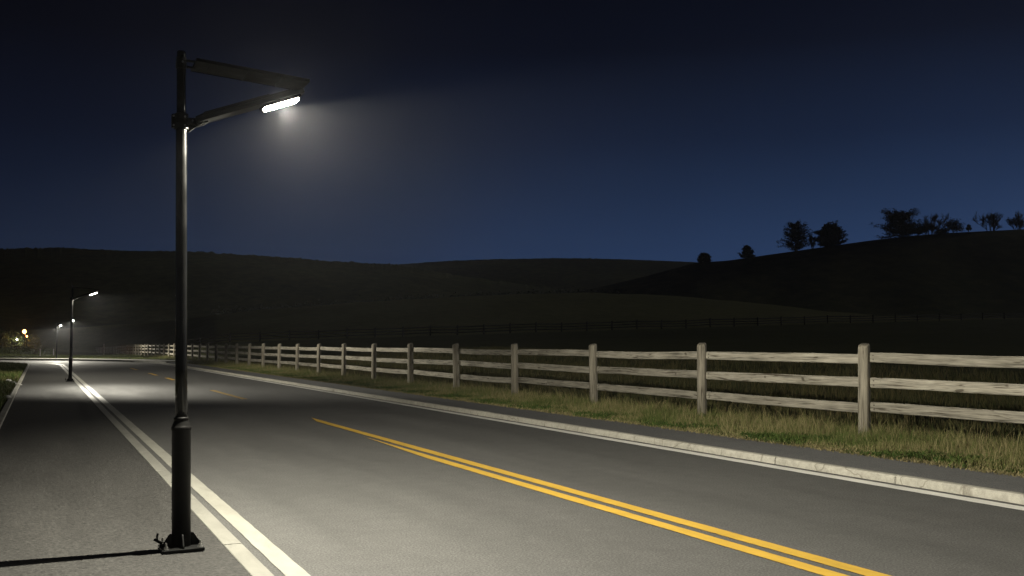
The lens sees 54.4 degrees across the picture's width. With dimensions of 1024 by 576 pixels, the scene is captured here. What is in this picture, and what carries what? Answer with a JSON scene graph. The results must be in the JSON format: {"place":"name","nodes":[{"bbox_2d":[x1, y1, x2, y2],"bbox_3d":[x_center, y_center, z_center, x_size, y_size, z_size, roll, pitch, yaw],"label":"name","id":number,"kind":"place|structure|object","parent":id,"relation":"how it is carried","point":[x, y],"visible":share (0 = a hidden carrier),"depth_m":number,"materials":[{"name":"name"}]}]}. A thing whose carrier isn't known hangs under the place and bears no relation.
{"place":"outdoors","nodes":[
{"label":"outdoors","id":0,"kind":"place"},
{"bbox_2d":[28,358,174,360],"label":"pavement","id":1,"kind":"structure","parent":0,"point":[110,359],"depth_m":84.08,"materials":[{"name":"grey concrete"}]},
{"bbox_2d":[0,247,573,330],"bbox_3d":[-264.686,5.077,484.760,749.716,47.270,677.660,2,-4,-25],"label":"hill","id":2,"kind":"structure","parent":0,"point":[36,284],"depth_m":366.11,"materials":[{"name":"plant"}]},
{"bbox_2d":[0,360,1023,575],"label":"road","id":3,"kind":"structure","parent":0,"point":[283,470],"depth_m":9.59,"materials":[{"name":"grey asphalt"}]},
{"bbox_2d":[22,362,309,575],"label":"edge line","id":4,"kind":"object","parent":3,"relation":"on","point":[281,560],"visible":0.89,"depth_m":8.67,"materials":[{"name":"white paint"}]},
{"bbox_2d":[210,390,245,398],"bbox_3d":[-8.422,3.139,29.409,0.175,0.001,5.800,2,-4,-25],"label":"dash","id":5,"kind":"object","parent":3,"relation":"on","point":[228,394],"visible":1,"depth_m":29.25,"materials":[{"name":"yellow paint"}]},
{"bbox_2d":[140,362,1023,509],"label":"edge line","id":6,"kind":"object","parent":3,"relation":"on","point":[867,482],"visible":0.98,"depth_m":12.64,"materials":[{"name":"paint"}]},
{"bbox_2d":[313,418,890,575],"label":"line","id":7,"kind":"object","parent":3,"relation":"on","point":[827,561],"visible":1,"depth_m":8.62,"materials":[{"name":"yellow paint"}]},
{"bbox_2d":[370,438,848,575],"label":"line","id":8,"kind":"object","parent":3,"relation":"on","point":[784,560],"visible":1,"depth_m":8.28,"materials":[{"name":"yellow paint"}]},
{"bbox_2d":[0,292,1023,473],"bbox_3d":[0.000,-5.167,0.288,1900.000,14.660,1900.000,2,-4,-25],"label":"ground","id":9,"kind":"structure","parent":0,"point":[989,336],"depth_m":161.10,"materials":[{"name":"green plant"}]},
{"bbox_2d":[0,347,18,354],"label":"bush","id":10,"kind":"object","parent":9,"relation":"on","point":[11,351],"visible":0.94,"depth_m":130.44,"materials":[{"name":"green plant"}]},
{"bbox_2d":[0,329,25,348],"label":"round tree","id":11,"kind":"object","parent":9,"relation":"on","point":[9,340],"visible":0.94,"depth_m":140.35,"materials":[{"name":"green plant"}]},
{"bbox_2d":[0,361,26,408],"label":"bank grass","id":12,"kind":"structure","parent":9,"relation":"on","point":[13,373],"depth_m":43.28,"materials":[{"name":"green plant"}]},
{"bbox_2d":[0,364,28,427],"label":"path edging","id":13,"kind":"object","parent":9,"relation":"on","point":[4,411],"visible":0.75,"depth_m":25.47,"materials":[{"name":"concrete"}]},
{"bbox_2d":[11,349,24,354],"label":"bush","id":14,"kind":"object","parent":9,"relation":"on","point":[21,351],"visible":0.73,"depth_m":131.44,"materials":[{"name":"green plant"}]},
{"bbox_2d":[21,346,33,354],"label":"bush","id":15,"kind":"object","parent":9,"relation":"on","point":[28,350],"visible":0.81,"depth_m":133.26,"materials":[{"name":"green plant"}]},
{"bbox_2d":[17,333,42,349],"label":"round tree","id":16,"kind":"object","parent":9,"relation":"on","point":[33,341],"visible":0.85,"depth_m":140.88,"materials":[{"name":"green plant"}]},
{"bbox_2d":[36,347,57,354],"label":"bush","id":17,"kind":"object","parent":9,"relation":"on","point":[45,351],"visible":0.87,"depth_m":133.53,"materials":[{"name":"green plant"}]},
{"bbox_2d":[56,322,61,357],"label":"street lamp","id":18,"kind":"object","parent":9,"relation":"on","point":[57,334],"visible":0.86,"depth_m":91.80,"materials":[{"name":"metal"}]},
{"bbox_2d":[0,358,167,363],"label":"kerb","id":19,"kind":"structure","parent":9,"relation":"on","point":[145,361],"depth_m":84.95,"materials":[{"name":"concrete"}]},
{"bbox_2d":[0,354,174,359],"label":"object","id":20,"kind":"structure","parent":9,"relation":"on","point":[131,356],"depth_m":107.21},
{"bbox_2d":[0,362,250,575],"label":"footpath","id":21,"kind":"structure","parent":9,"relation":"on","point":[85,489],"depth_m":9.55,"materials":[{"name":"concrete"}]},
{"bbox_2d":[65,285,98,381],"bbox_3d":[-17.060,1.783,39.477,1.166,3.818,0.322,1,-3,-17],"label":"street lamp","id":22,"kind":"object","parent":21,"relation":"on","point":[72,299],"visible":1,"depth_m":39.35,"materials":[{"name":"metal"}]},
{"bbox_2d":[153,50,309,553],"bbox_3d":[-2.102,0.065,7.490,1.121,3.671,0.310,0,-4,-25],"label":"street lamp","id":23,"kind":"object","parent":21,"relation":"on","point":[182,538],"visible":1,"depth_m":7.33,"materials":[{"name":"metal"}]},
{"bbox_2d":[18,362,273,575],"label":"painted kerb","id":24,"kind":"structure","parent":9,"relation":"on","point":[246,558],"depth_m":8.53,"materials":[{"name":"paint"}]},
{"bbox_2d":[449,286,622,296],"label":"hedgerow","id":25,"kind":"object","parent":9,"relation":"on","point":[525,292],"visible":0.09,"depth_m":249.32,"materials":[{"name":"plant"}]},
{"bbox_2d":[95,342,1023,432],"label":"wooden fence","id":26,"kind":"object","parent":9,"relation":"on","point":[864,407],"visible":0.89,"depth_m":19.18,"materials":[{"name":"brown wood"}]},
{"bbox_2d":[166,363,1023,504],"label":"kerb","id":27,"kind":"structure","parent":9,"relation":"on","point":[974,491],"depth_m":13.01,"materials":[{"name":"concrete"}]},
{"bbox_2d":[168,312,1023,347],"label":"paddock fence","id":28,"kind":"object","parent":9,"relation":"on","point":[561,326],"visible":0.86,"depth_m":151.42,"materials":[{"name":"brown wood"}]},
{"bbox_2d":[168,362,1023,492],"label":"roadside strip","id":29,"kind":"object","parent":9,"relation":"on","point":[974,478],"visible":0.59,"depth_m":14.10,"materials":[{"name":"concrete"}]},
{"bbox_2d":[224,367,1022,473],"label":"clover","id":30,"kind":"object","parent":9,"relation":"on","point":[788,440],"visible":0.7,"depth_m":15.75,"materials":[{"name":"green plant"}]},
{"bbox_2d":[0,0,1023,264],"label":"sky","id":31,"kind":"structure","parent":0,"point":[420,131],"materials":[{"name":"blue"}]},
{"bbox_2d":[397,258,697,291],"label":"hill","id":32,"kind":"structure","parent":0,"point":[576,273],"depth_m":556.05,"materials":[{"name":"plant"}]},
{"bbox_2d":[142,354,1023,474],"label":"verge grass","id":33,"kind":"structure","parent":0,"point":[882,439],"depth_m":17.31,"materials":[{"name":"green plant"}]},
{"bbox_2d":[221,367,1023,477],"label":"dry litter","id":34,"kind":"object","parent":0,"point":[904,459],"visible":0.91,"depth_m":15.11,"materials":[{"name":"beige plant"}]},
{"bbox_2d":[573,229,1023,317],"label":"hill","id":35,"kind":"structure","parent":0,"point":[970,273],"depth_m":249.95,"materials":[{"name":"green plant"}]},
{"bbox_2d":[697,252,711,262],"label":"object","id":36,"kind":"object","parent":35,"relation":"on","point":[704,257],"visible":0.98,"depth_m":280.97,"materials":[{"name":"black plant"}]},
{"bbox_2d":[737,245,755,257],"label":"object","id":37,"kind":"object","parent":35,"relation":"on","point":[747,252],"visible":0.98,"depth_m":281.26,"materials":[{"name":"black plant"}]},
{"bbox_2d":[776,220,814,250],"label":"conifer tree","id":38,"kind":"object","parent":35,"relation":"on","point":[794,233],"visible":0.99,"depth_m":281.04,"materials":[{"name":"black plant"}]},
{"bbox_2d":[808,232,815,248],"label":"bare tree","id":39,"kind":"object","parent":35,"relation":"on","point":[813,242],"visible":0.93,"depth_m":281.83,"materials":[{"name":"black plant"}]},
{"bbox_2d":[811,220,847,246],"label":"round tree","id":40,"kind":"object","parent":35,"relation":"on","point":[832,233],"visible":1,"depth_m":280.28,"materials":[{"name":"black plant"}]},
{"bbox_2d":[868,208,925,238],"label":"conifer tree","id":41,"kind":"object","parent":35,"relation":"on","point":[897,224],"visible":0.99,"depth_m":280.66,"materials":[{"name":"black plant"}]},
{"bbox_2d":[912,224,928,235],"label":"bush","id":42,"kind":"object","parent":35,"relation":"on","point":[920,232],"visible":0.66,"depth_m":280.96,"materials":[{"name":"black plant"}]},
{"bbox_2d":[918,213,948,234],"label":"bare tree","id":43,"kind":"object","parent":35,"relation":"on","point":[932,227],"visible":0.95,"depth_m":280.86,"materials":[{"name":"black plant"}]},
{"bbox_2d":[933,227,949,233],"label":"bush","id":44,"kind":"object","parent":35,"relation":"on","point":[944,230],"visible":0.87,"depth_m":281.68,"materials":[{"name":"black plant"}]},
{"bbox_2d":[943,217,964,232],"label":"bush","id":45,"kind":"object","parent":35,"relation":"on","point":[955,226],"visible":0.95,"depth_m":282.09,"materials":[{"name":"black plant"}]},
{"bbox_2d":[965,224,971,231],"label":"bush","id":46,"kind":"object","parent":35,"relation":"on","point":[968,227],"visible":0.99,"depth_m":282.21,"materials":[{"name":"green plant"}]},
{"bbox_2d":[972,208,1003,230],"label":"bare tree","id":47,"kind":"object","parent":35,"relation":"on","point":[992,220],"visible":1,"depth_m":282.13,"materials":[{"name":"black plant"}]},
{"bbox_2d":[1006,211,1023,229],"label":"bare tree","id":48,"kind":"object","parent":35,"relation":"on","point":[1018,221],"visible":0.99,"depth_m":282.04,"materials":[{"name":"black plant"}]}
]}

